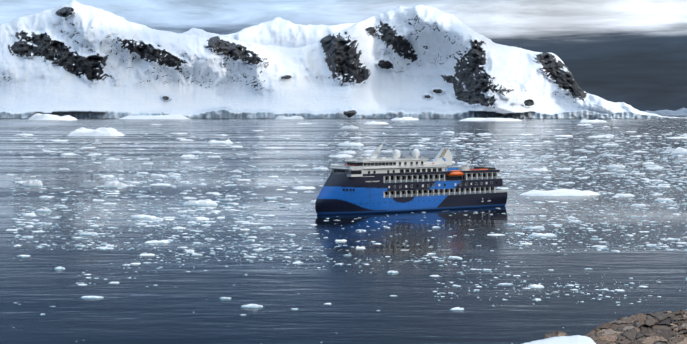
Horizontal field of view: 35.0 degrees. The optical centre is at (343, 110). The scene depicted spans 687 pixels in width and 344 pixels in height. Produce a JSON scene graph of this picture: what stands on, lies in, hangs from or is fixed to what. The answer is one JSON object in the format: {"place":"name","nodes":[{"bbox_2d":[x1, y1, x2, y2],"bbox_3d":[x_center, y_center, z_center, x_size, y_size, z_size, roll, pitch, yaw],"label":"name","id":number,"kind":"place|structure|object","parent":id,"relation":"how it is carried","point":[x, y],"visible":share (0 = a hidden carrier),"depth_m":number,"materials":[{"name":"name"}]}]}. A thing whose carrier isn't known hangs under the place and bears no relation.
{"place":"outdoors","nodes":[
{"label":"outdoors","id":0,"kind":"place"},
{"bbox_2d":[183,17,356,47],"bbox_3d":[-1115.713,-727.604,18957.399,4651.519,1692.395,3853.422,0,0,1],"label":"mountain","id":1,"kind":"structure","parent":0,"point":[278,31],"depth_m":17744.70,"materials":[{"name":"white snow"}]},
{"bbox_2d":[0,115,686,343],"bbox_3d":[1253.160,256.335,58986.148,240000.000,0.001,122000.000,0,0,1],"label":"sea water","id":2,"kind":"structure","parent":0,"point":[174,306],"depth_m":384.18,"materials":[{"name":"blue"}]},
{"bbox_2d":[6,113,686,343],"bbox_3d":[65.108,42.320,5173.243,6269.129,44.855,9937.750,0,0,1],"label":"ice floes","id":3,"kind":"object","parent":2,"relation":"on","point":[110,131],"visible":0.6,"depth_m":682.02,"materials":[{"name":"white ice"}]},
{"bbox_2d":[315,138,507,214],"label":"ship","id":4,"kind":"object","parent":2,"relation":"on","point":[396,182],"visible":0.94,"depth_m":513.31,"materials":[{"name":"paint"}]},
{"bbox_2d":[0,0,686,118],"bbox_3d":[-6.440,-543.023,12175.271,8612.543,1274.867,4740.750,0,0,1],"label":"mountain","id":5,"kind":"structure","parent":0,"point":[75,59],"depth_m":10805.25,"materials":[{"name":"white snow"}]},
{"bbox_2d":[0,0,686,110],"label":"sky","id":6,"kind":"structure","parent":0,"point":[633,53],"materials":[{"name":"grey"}]},
{"bbox_2d":[585,309,686,343],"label":"rocks","id":7,"kind":"object","parent":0,"point":[665,327],"visible":0.88,"depth_m":30.76,"materials":[{"name":"brown stone"}]},
{"bbox_2d":[523,335,595,343],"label":"snow","id":8,"kind":"structure","parent":7,"relation":"on","point":[576,339],"depth_m":18.23,"materials":[{"name":"white snow"}]},
{"bbox_2d":[543,330,569,338],"bbox_3d":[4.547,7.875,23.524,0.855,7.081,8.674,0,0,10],"label":"foreground rock","id":9,"kind":"object","parent":8,"relation":"on","point":[557,333],"visible":0.42,"depth_m":24.95,"materials":[{"name":"stone"}]},
{"bbox_2d":[643,108,686,114],"bbox_3d":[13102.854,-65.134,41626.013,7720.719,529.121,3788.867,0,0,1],"label":"hazy mountain","id":10,"kind":"structure","parent":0,"point":[682,111],"depth_m":40198.38,"materials":[{"name":"white snow"}]}
]}

